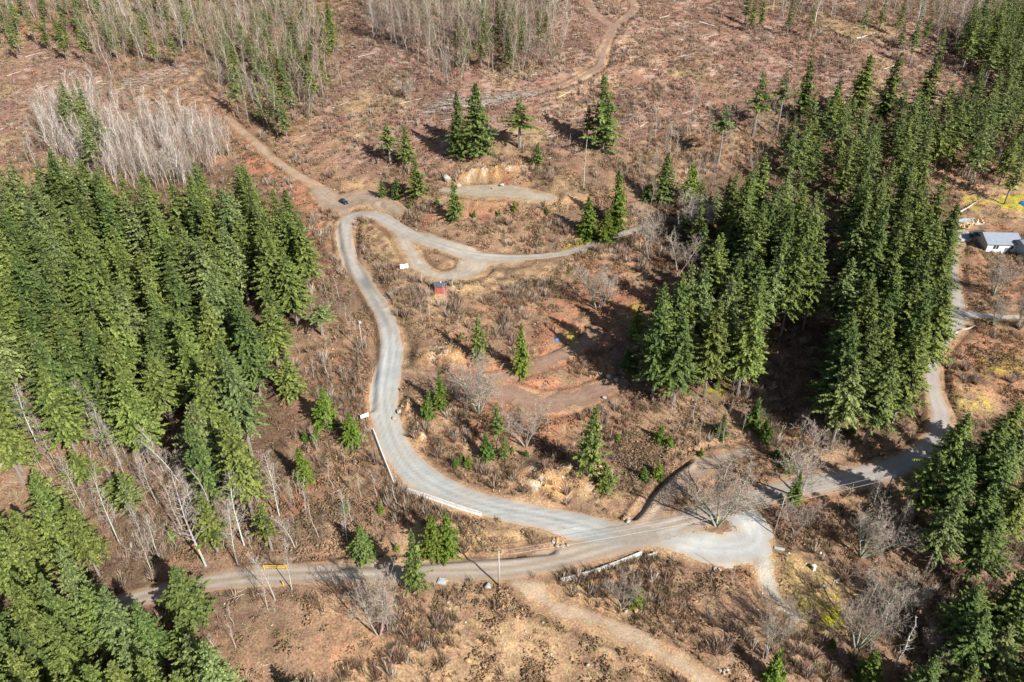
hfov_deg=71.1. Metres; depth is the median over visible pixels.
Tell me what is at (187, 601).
fir tree
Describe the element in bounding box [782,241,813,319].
fir tree
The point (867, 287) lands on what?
fir tree
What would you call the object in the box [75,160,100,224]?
fir tree
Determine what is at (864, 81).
fir tree
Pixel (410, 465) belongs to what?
gravel road
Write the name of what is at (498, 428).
fir tree
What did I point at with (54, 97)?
bare tree
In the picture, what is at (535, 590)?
path
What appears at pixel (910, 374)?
fir tree
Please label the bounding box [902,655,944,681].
fir tree
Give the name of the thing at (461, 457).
young fir
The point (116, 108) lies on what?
bare tree
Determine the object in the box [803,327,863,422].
fir tree
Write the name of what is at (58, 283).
fir tree
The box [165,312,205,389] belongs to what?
fir tree
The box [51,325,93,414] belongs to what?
fir tree
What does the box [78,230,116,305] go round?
fir tree
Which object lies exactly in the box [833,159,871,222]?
fir tree
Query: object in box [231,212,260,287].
fir tree
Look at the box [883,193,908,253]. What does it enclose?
fir tree
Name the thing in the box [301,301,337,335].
fir tree
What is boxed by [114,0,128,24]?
bare tree
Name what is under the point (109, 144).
bare tree
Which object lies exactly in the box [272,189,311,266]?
fir tree
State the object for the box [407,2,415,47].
bare tree
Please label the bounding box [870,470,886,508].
bare tree
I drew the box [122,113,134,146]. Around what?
bare tree
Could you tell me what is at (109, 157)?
bare tree
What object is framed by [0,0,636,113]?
skid trail
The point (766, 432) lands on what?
young fir
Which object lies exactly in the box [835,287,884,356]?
fir tree
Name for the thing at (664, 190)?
fir tree
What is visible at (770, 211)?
fir tree
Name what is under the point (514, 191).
gravel yard
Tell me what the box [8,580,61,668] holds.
fir tree
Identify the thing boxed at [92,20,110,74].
bare tree
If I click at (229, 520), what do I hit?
bare tree
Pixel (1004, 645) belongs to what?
fir tree
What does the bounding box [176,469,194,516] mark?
bare tree
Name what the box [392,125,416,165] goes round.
fir tree
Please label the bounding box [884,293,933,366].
fir tree
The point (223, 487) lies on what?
bare tree
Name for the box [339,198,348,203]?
parked car
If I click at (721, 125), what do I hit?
fir tree
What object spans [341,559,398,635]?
bare tree
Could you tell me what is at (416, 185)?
fir tree
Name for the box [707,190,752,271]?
fir tree
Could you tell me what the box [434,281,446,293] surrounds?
shed
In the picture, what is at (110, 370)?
fir tree
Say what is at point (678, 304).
fir tree
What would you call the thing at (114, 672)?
fir tree
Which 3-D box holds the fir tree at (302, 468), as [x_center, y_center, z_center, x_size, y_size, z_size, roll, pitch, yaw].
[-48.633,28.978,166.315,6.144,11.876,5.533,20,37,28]
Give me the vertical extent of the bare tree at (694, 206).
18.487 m
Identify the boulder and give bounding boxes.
[443,174,450,181]
[484,583,490,588]
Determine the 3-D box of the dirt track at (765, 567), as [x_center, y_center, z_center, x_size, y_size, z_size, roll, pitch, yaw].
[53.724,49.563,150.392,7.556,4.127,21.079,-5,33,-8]
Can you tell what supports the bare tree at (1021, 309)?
on the ground at (254, 650)
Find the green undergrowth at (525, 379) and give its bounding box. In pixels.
[1,1,1023,680]
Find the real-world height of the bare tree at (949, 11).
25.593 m
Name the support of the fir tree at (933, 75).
on the ground at (254, 650)
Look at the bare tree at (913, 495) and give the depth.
157.46 m
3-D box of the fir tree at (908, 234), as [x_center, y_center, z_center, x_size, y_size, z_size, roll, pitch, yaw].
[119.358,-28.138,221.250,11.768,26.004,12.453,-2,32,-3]
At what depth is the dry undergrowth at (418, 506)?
204.29 m
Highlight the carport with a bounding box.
[968,230,985,240]
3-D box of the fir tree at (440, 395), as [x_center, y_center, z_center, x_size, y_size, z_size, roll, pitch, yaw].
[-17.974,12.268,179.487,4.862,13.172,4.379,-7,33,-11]
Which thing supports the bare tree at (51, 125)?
on the ground at (254, 650)
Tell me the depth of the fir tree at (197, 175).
244.16 m
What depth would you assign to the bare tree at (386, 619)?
136.73 m
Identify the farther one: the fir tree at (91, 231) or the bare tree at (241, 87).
the bare tree at (241, 87)
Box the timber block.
[774,546,784,550]
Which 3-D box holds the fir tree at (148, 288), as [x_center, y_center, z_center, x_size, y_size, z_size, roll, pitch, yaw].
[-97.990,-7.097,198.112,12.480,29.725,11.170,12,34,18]
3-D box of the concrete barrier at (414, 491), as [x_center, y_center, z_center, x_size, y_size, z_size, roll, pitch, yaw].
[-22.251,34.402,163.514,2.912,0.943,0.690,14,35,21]
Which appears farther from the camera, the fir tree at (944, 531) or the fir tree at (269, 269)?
the fir tree at (269, 269)
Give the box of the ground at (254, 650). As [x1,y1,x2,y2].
[0,0,1023,681]
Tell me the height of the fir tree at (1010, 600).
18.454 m
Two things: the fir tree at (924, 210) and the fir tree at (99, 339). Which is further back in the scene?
the fir tree at (924, 210)
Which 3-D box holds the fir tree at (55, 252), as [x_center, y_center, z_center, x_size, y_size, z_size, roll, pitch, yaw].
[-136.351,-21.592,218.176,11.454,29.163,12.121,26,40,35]
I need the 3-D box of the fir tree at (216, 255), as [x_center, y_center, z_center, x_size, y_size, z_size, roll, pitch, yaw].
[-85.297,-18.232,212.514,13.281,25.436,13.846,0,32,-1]
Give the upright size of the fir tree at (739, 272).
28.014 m
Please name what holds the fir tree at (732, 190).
on the ground at (254, 650)
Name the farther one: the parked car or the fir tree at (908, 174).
the parked car
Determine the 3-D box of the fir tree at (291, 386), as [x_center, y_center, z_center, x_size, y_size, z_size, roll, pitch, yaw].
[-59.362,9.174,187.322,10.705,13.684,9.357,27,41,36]
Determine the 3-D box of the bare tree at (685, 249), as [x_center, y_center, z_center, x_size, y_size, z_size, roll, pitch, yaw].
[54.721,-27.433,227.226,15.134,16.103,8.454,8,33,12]
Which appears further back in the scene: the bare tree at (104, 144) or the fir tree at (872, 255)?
the bare tree at (104, 144)
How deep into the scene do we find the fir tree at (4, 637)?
129.35 m
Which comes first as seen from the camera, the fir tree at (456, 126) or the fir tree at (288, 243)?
the fir tree at (288, 243)
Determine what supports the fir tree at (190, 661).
on the ground at (254, 650)
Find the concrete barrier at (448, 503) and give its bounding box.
[444,500,456,507]
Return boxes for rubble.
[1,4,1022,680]
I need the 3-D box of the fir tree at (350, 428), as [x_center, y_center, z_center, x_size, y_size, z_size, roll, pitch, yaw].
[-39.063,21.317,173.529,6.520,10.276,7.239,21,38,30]
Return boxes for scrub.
[0,0,1022,182]
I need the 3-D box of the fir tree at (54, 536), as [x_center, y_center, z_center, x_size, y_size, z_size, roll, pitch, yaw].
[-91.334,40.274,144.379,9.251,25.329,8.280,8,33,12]
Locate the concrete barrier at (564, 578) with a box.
[561,575,574,582]
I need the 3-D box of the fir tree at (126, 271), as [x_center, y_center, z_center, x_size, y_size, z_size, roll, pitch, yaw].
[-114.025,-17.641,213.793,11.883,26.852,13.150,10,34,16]
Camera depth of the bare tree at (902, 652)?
135.11 m
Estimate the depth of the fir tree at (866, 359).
172.13 m
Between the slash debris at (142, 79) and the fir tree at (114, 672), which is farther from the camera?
the slash debris at (142, 79)
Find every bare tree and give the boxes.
[9,385,39,448]
[30,111,53,150]
[32,418,57,468]
[41,104,64,153]
[49,86,60,117]
[56,450,83,508]
[58,124,75,163]
[67,115,84,147]
[69,379,93,429]
[72,71,91,117]
[74,126,86,156]
[80,74,95,109]
[82,396,100,426]
[83,63,94,102]
[85,471,120,544]
[89,407,109,455]
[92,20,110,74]
[97,127,110,169]
[98,418,120,463]
[102,127,118,164]
[103,105,118,146]
[103,138,113,180]
[107,435,131,474]
[108,90,129,128]
[108,104,122,144]
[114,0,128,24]
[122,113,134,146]
[126,501,148,539]
[128,20,142,57]
[132,449,160,503]
[132,528,152,569]
[134,97,152,137]
[134,137,144,168]
[136,425,163,470]
[138,85,153,121]
[138,435,178,480]
[138,513,164,558]
[143,99,158,141]
[147,467,182,531]
[152,95,163,125]
[155,465,212,566]
[157,126,175,161]
[159,96,170,135]
[162,133,187,180]
[165,133,179,176]
[171,446,187,486]
[174,86,188,120]
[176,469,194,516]
[177,483,201,533]
[186,113,198,160]
[187,120,202,158]
[188,105,205,146]
[191,1,205,39]
[191,468,211,505]
[202,103,213,136]
[217,501,245,564]
[218,469,253,545]
[235,65,248,118]
[239,0,249,31]
[245,550,274,599]
[253,564,272,608]
[256,448,283,515]
[269,513,296,546]
[277,532,294,589]
[293,19,306,62]
[317,19,326,76]
[336,487,352,543]
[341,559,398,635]
[366,578,399,631]
[378,0,392,38]
[388,471,396,505]
[393,77,413,99]
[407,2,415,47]
[433,0,444,46]
[441,349,504,413]
[451,1,462,34]
[452,0,471,63]
[468,0,476,36]
[499,394,552,447]
[559,1,573,35]
[569,260,620,309]
[582,144,586,185]
[602,568,646,608]
[630,202,666,257]
[662,229,703,276]
[677,187,722,238]
[682,452,767,534]
[758,589,791,659]
[769,496,828,534]
[772,415,844,498]
[779,592,814,636]
[829,571,915,659]
[850,492,929,558]
[861,562,939,620]
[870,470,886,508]
[895,503,913,532]
[895,616,916,665]
[898,480,920,518]
[920,615,959,667]
[943,0,956,35]
[956,0,972,36]
[983,252,1023,295]
[992,294,1015,326]
[1012,288,1023,330]
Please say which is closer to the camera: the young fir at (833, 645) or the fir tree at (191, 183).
the young fir at (833, 645)
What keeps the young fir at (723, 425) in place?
on the ground at (254, 650)
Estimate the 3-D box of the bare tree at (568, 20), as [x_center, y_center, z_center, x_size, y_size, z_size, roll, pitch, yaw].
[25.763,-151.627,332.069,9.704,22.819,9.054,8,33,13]
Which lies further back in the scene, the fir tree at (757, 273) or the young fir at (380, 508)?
the fir tree at (757, 273)
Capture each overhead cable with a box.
[500,479,887,555]
[503,473,891,550]
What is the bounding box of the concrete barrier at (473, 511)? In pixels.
[469,508,480,515]
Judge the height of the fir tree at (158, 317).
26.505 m
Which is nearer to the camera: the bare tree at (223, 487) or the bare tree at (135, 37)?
the bare tree at (223, 487)
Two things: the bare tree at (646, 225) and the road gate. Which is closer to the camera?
the road gate
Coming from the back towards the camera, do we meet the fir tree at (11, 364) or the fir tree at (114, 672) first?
the fir tree at (11, 364)
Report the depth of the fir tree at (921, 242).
209.70 m
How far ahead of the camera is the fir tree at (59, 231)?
221.21 m
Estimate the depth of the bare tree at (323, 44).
325.65 m
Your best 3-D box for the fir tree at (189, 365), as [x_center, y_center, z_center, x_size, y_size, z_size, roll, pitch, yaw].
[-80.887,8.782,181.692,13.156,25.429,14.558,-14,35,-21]
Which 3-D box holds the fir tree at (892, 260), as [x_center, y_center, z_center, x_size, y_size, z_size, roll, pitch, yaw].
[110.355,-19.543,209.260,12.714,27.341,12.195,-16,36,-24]
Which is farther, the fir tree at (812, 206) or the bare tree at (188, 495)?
the fir tree at (812, 206)
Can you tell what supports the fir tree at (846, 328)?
on the ground at (254, 650)
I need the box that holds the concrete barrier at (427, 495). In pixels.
[420,492,431,499]
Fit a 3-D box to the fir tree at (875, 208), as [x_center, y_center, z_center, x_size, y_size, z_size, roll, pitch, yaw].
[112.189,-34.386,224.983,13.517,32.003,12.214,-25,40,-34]
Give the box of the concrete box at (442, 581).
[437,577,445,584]
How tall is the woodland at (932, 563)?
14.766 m
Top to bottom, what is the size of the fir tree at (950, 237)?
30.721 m
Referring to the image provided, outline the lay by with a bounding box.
[651,509,773,567]
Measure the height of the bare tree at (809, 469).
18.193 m
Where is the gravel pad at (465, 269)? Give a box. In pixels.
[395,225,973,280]
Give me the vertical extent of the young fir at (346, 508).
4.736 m
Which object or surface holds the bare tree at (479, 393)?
on the ground at (254, 650)
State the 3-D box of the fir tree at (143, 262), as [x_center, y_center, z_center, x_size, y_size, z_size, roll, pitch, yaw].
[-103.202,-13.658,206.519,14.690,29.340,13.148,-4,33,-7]
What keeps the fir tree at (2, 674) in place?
on the ground at (254, 650)
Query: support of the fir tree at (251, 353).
on the ground at (254, 650)
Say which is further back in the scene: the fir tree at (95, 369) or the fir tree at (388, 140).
the fir tree at (388, 140)
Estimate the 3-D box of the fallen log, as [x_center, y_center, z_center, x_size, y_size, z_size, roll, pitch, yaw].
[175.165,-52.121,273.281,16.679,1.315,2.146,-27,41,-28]
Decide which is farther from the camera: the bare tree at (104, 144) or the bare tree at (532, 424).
the bare tree at (104, 144)
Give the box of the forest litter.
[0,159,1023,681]
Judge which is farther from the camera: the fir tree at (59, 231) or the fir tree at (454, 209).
the fir tree at (454, 209)
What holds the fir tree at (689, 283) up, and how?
on the ground at (254, 650)
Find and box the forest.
[0,0,1023,681]
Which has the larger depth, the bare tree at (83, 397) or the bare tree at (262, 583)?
the bare tree at (83, 397)
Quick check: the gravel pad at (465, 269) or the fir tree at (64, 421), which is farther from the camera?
the gravel pad at (465, 269)
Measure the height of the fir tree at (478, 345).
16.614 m
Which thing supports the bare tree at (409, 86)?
on the ground at (254, 650)
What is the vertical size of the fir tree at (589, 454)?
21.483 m
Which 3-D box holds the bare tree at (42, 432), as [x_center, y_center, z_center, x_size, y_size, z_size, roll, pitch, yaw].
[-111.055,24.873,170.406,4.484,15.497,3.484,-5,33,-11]
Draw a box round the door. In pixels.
[1004,248,1010,253]
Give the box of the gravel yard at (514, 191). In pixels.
[439,184,555,202]
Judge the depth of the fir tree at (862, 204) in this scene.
226.74 m
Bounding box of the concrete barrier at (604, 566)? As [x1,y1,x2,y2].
[603,561,615,568]
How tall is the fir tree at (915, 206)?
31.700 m
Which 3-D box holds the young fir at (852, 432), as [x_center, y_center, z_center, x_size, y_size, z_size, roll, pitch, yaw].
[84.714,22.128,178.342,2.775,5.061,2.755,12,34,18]
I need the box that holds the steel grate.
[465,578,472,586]
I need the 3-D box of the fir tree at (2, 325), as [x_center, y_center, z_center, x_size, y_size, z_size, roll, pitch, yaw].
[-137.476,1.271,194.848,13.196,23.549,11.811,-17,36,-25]
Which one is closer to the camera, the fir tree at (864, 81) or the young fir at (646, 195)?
the young fir at (646, 195)
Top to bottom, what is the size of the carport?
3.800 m
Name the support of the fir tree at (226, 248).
on the ground at (254, 650)
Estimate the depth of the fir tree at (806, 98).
297.13 m
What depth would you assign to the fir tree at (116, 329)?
185.52 m
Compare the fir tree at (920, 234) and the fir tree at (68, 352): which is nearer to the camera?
the fir tree at (68, 352)
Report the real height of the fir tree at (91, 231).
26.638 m
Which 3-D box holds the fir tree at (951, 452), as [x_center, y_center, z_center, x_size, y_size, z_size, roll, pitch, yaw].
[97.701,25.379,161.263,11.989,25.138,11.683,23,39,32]
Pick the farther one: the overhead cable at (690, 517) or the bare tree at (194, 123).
the bare tree at (194, 123)
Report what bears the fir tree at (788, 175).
on the ground at (254, 650)
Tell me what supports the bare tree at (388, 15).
on the ground at (254, 650)
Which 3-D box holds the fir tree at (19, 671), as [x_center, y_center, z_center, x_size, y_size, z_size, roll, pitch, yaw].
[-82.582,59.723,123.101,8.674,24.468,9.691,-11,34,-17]
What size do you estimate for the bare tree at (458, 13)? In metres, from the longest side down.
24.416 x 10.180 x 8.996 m
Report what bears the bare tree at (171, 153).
on the ground at (254, 650)
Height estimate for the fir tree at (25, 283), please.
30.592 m
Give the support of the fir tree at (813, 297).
on the ground at (254, 650)
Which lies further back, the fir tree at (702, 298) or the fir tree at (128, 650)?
the fir tree at (702, 298)
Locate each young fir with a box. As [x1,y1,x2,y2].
[31,451,42,463]
[165,527,177,543]
[300,430,308,443]
[309,427,319,443]
[340,499,351,514]
[375,501,384,514]
[394,543,398,552]
[418,389,437,423]
[451,457,458,469]
[459,452,465,461]
[463,455,473,470]
[474,431,495,463]
[511,201,516,211]
[614,433,620,444]
[619,348,639,376]
[624,585,648,611]
[637,467,650,483]
[640,182,658,203]
[652,462,665,481]
[654,424,667,445]
[665,434,675,448]
[680,159,701,202]
[698,448,703,457]
[712,413,729,442]
[713,380,720,389]
[742,397,764,433]
[754,418,774,448]
[759,648,788,681]
[772,446,784,465]
[778,454,795,474]
[828,637,837,650]
[845,424,856,437]
[848,650,884,681]
[904,604,915,614]
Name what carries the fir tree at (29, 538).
on the ground at (254, 650)
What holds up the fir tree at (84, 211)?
on the ground at (254, 650)
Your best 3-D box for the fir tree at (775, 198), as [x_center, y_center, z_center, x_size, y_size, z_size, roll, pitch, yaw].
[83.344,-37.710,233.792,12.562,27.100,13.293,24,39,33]
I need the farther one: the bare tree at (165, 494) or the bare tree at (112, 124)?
the bare tree at (112, 124)
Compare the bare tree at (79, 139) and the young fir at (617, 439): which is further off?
the bare tree at (79, 139)
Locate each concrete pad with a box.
[957,217,982,224]
[957,232,976,241]
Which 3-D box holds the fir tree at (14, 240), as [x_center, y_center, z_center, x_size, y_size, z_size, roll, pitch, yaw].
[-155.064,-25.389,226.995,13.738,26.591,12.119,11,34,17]
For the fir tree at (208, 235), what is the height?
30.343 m
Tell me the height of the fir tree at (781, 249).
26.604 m
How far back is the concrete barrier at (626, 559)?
151.66 m
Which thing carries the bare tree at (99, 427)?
on the ground at (254, 650)
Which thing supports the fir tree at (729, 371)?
on the ground at (254, 650)
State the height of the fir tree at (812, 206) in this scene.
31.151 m
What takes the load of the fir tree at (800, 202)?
on the ground at (254, 650)
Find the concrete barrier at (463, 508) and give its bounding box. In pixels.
[456,504,468,511]
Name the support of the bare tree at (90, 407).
on the ground at (254, 650)
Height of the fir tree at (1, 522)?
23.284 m
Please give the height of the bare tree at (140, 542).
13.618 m
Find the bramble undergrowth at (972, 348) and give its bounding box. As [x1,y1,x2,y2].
[0,0,1023,681]
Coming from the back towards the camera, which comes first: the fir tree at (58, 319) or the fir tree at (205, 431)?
the fir tree at (58, 319)
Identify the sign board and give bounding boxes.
[360,412,368,419]
[400,263,407,268]
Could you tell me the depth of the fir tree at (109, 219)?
232.93 m
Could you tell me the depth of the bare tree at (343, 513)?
151.01 m
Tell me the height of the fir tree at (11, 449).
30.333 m
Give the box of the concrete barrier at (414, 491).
[409,488,419,495]
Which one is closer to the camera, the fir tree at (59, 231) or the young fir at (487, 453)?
the young fir at (487, 453)
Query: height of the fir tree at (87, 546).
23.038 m
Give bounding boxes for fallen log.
[959,198,981,211]
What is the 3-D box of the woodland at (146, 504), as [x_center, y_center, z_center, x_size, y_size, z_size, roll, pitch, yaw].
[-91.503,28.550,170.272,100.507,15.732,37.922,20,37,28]
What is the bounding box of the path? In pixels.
[510,578,719,681]
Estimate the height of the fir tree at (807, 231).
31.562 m
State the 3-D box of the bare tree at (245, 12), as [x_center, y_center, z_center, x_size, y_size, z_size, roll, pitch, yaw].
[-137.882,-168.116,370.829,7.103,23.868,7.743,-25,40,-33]
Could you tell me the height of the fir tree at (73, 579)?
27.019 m
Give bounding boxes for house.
[974,232,1020,253]
[1014,238,1023,256]
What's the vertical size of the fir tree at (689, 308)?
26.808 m
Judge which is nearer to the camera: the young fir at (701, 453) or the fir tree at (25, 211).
the young fir at (701, 453)
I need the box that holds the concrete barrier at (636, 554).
[629,551,641,559]
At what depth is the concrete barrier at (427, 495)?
162.41 m
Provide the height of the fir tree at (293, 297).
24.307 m
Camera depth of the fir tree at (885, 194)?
225.72 m
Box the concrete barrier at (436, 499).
[432,496,443,503]
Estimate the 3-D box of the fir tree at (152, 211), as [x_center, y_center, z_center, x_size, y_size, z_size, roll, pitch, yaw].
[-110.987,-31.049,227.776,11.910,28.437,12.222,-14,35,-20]
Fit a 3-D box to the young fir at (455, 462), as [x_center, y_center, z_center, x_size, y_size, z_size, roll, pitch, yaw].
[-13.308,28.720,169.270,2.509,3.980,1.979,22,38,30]
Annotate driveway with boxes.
[965,310,1022,318]
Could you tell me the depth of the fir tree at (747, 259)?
196.04 m
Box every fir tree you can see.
[0,203,36,263]
[0,230,37,299]
[0,269,28,339]
[0,292,26,353]
[0,316,28,377]
[0,329,32,402]
[0,369,41,430]
[0,402,37,471]
[0,404,41,487]
[0,512,15,538]
[0,516,12,555]
[0,530,57,596]
[0,536,25,598]
[0,609,16,663]
[0,647,12,680]
[0,659,15,681]
[3,509,59,573]
[3,570,44,626]
[3,645,57,681]
[4,221,37,279]
[5,627,62,681]
[6,252,45,325]
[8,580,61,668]
[14,294,53,367]
[18,199,52,248]
[19,330,57,394]
[20,207,50,260]
[21,341,94,430]
[23,334,60,396]
[24,286,54,344]
[25,476,84,543]
[28,234,72,284]
[32,363,94,454]
[32,496,84,567]
[36,572,98,659]
[37,277,85,337]
[41,225,75,278]
[41,248,82,323]
[42,612,102,681]
[43,304,85,360]
[45,151,77,221]
[46,203,81,267]
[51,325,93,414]
[51,543,106,622]
[57,499,111,576]
[61,249,114,326]
[66,206,108,290]
[67,205,106,255]
[69,190,109,250]
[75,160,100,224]
[75,327,112,405]
[77,584,118,666]
[77,662,110,681]
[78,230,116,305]
[82,318,131,377]
[90,587,140,668]
[92,172,135,237]
[92,471,145,511]
[97,187,137,259]
[98,328,146,402]
[98,346,149,429]
[99,292,153,387]
[103,285,149,365]
[103,659,138,681]
[104,362,170,464]
[106,631,165,680]
[107,241,142,318]
[108,286,147,344]
[125,600,177,675]
[131,248,168,318]
[133,171,172,231]
[134,655,167,681]
[135,183,166,242]
[135,351,188,424]
[137,317,176,387]
[139,267,172,341]
[143,201,168,261]
[145,292,191,361]
[150,215,166,291]
[154,219,178,259]
[154,237,198,302]
[156,565,216,631]
[159,261,202,329]
[164,179,194,245]
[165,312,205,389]
[166,616,205,672]
[168,670,196,681]
[169,632,226,681]
[170,333,205,408]
[171,218,195,271]
[172,402,226,476]
[176,230,203,306]
[181,374,249,454]
[182,419,232,510]
[183,173,216,230]
[184,235,230,308]
[187,495,235,552]
[188,190,219,256]
[191,162,220,227]
[192,182,223,242]
[193,272,235,358]
[194,641,244,681]
[196,201,223,259]
[197,296,237,364]
[198,345,235,424]
[207,240,248,300]
[208,411,274,515]
[210,358,271,456]
[213,339,250,389]
[216,190,253,248]
[216,227,254,294]
[223,281,267,364]
[229,299,281,395]
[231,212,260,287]
[238,167,272,228]
[244,186,262,259]
[248,502,282,550]
[249,223,299,316]
[251,210,293,277]
[257,284,295,355]
[266,354,309,404]
[271,253,317,325]
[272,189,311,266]
[276,208,301,278]
[290,214,326,293]
[293,448,315,491]
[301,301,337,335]
[311,387,338,432]
[337,412,368,454]
[346,526,377,567]
[374,121,398,163]
[375,180,387,198]
[390,176,402,199]
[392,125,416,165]
[400,528,433,594]
[405,156,430,200]
[418,511,445,564]
[432,369,449,413]
[436,509,462,565]
[445,90,469,159]
[445,180,465,222]
[456,81,499,157]
[469,314,488,363]
[487,402,508,455]
[498,435,510,459]
[499,97,544,148]
[509,322,533,380]
[530,142,544,165]
[571,405,611,476]
[573,195,599,242]
[579,72,625,152]
[580,106,595,144]
[591,210,619,245]
[596,462,620,498]
[605,168,631,235]
[627,306,644,340]
[632,282,679,367]
[632,298,679,400]
[650,152,679,205]
[655,310,706,403]
[667,271,703,343]
[670,263,697,308]
[672,298,701,361]
[684,262,714,344]
[691,298,733,397]
[698,235,729,323]
[699,233,731,294]
[701,299,744,384]
[703,275,742,331]
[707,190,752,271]
[707,259,747,327]
[708,104,735,164]
[713,172,741,233]
[713,173,757,243]
[715,250,755,327]
[724,234,759,280]
[724,293,768,395]
[724,308,771,382]
[727,180,756,241]
[732,200,775,266]
[732,259,776,329]
[733,212,770,276]
[735,277,770,349]
[738,204,777,264]
[744,72,779,137]
[752,152,773,225]
[761,253,792,331]
[762,236,791,283]
[763,217,797,266]
[764,209,797,274]
[765,186,784,239]
[766,167,797,215]
[770,69,795,136]
[770,201,799,249]
[775,238,810,335]
[780,470,805,509]
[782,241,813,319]
[784,57,817,122]
[786,211,815,270]
[790,187,809,236]
[794,192,827,254]
[795,241,830,330]
[796,215,824,274]
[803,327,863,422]
[810,309,862,380]
[812,360,877,442]
[819,257,861,331]
[821,83,845,128]
[826,273,880,329]
[826,279,877,355]
[831,178,873,243]
[832,181,866,255]
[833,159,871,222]
[833,207,870,277]
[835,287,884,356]
[841,53,878,127]
[841,203,889,291]
[844,184,887,259]
[846,216,889,294]
[851,350,907,444]
[853,320,884,403]
[863,52,904,127]
[866,166,889,208]
[868,182,892,238]
[869,312,899,373]
[875,230,906,295]
[875,263,905,313]
[875,292,897,360]
[876,284,908,349]
[880,211,915,263]
[880,212,911,292]
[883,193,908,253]
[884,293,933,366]
[888,152,917,231]
[888,189,924,262]
[890,336,931,423]
[891,165,928,217]
[891,283,923,345]
[892,450,946,520]
[894,310,935,382]
[897,249,938,304]
[900,219,945,283]
[900,253,933,311]
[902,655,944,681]
[903,218,944,271]
[906,48,946,112]
[906,209,936,263]
[909,199,928,248]
[909,495,968,572]
[913,278,964,345]
[913,411,974,489]
[917,454,978,534]
[922,295,957,370]
[923,176,949,235]
[925,240,954,305]
[926,607,1010,681]
[930,223,960,298]
[932,584,985,648]
[937,202,968,266]
[942,663,981,681]
[949,506,1020,582]
[954,486,1002,541]
[958,416,1018,496]
[969,435,1021,509]
[972,400,1023,445]
[978,623,1023,681]
[982,569,1023,624]
[987,606,1023,669]
[998,479,1023,541]
[1001,420,1023,482]
[1001,676,1023,681]
[1005,651,1023,681]
[1007,665,1023,681]
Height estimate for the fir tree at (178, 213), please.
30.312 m
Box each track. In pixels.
[401,326,627,416]
[753,557,801,622]
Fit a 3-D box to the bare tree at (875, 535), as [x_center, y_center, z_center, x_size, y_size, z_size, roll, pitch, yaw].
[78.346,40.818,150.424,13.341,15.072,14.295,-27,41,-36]
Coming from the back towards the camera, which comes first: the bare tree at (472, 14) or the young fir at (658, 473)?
the bare tree at (472, 14)
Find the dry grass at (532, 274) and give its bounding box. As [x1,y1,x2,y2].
[0,0,1023,681]
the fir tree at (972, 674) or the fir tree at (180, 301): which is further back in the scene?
the fir tree at (180, 301)
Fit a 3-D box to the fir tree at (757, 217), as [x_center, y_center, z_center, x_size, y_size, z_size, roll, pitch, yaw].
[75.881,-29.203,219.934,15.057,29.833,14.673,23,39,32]
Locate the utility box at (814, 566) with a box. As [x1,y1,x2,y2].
[811,564,816,570]
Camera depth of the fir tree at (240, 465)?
153.06 m
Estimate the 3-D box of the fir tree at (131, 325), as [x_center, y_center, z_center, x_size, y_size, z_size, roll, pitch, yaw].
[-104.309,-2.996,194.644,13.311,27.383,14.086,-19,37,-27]
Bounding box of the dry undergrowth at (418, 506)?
[0,0,1023,681]
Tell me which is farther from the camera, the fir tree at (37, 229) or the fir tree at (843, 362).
the fir tree at (37, 229)
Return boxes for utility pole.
[359,321,362,350]
[498,550,499,586]
[773,498,784,533]
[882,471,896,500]
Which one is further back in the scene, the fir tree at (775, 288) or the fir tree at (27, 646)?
the fir tree at (775, 288)
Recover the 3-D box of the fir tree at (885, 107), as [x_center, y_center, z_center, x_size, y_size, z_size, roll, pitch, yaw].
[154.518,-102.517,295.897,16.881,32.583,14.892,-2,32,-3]
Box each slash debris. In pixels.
[0,0,1023,681]
[88,62,204,104]
[415,87,553,115]
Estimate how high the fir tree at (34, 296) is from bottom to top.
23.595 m
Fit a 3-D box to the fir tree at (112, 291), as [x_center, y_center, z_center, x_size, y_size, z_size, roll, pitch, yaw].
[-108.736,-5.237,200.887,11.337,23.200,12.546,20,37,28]
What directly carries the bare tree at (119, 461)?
on the ground at (254, 650)
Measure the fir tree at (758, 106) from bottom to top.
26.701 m
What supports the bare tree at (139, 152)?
on the ground at (254, 650)
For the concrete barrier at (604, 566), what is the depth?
150.62 m
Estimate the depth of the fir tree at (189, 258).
206.15 m
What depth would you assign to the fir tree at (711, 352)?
179.76 m
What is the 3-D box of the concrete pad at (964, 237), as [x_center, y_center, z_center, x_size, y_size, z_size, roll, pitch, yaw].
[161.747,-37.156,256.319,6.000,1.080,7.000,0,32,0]
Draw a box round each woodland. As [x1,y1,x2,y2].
[0,0,344,139]
[4,383,303,561]
[23,75,230,187]
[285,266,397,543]
[363,0,571,87]
[415,270,621,464]
[613,71,1023,201]
[645,360,768,445]
[750,0,1023,62]
[805,491,1022,674]
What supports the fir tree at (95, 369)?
on the ground at (254, 650)
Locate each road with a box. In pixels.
[69,262,966,618]
[225,116,754,523]
[335,211,657,545]
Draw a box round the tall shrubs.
[0,0,1023,681]
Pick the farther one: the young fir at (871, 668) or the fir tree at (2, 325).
the fir tree at (2, 325)
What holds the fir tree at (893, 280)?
on the ground at (254, 650)
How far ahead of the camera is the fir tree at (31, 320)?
189.39 m
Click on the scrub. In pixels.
(571, 98)
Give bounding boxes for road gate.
[263,565,287,569]
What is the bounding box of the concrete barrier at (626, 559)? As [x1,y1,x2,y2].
[616,556,628,564]
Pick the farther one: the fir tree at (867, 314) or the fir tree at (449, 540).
the fir tree at (867, 314)
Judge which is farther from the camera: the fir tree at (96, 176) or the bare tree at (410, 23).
the bare tree at (410, 23)
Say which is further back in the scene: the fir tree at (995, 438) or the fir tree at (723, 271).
the fir tree at (723, 271)

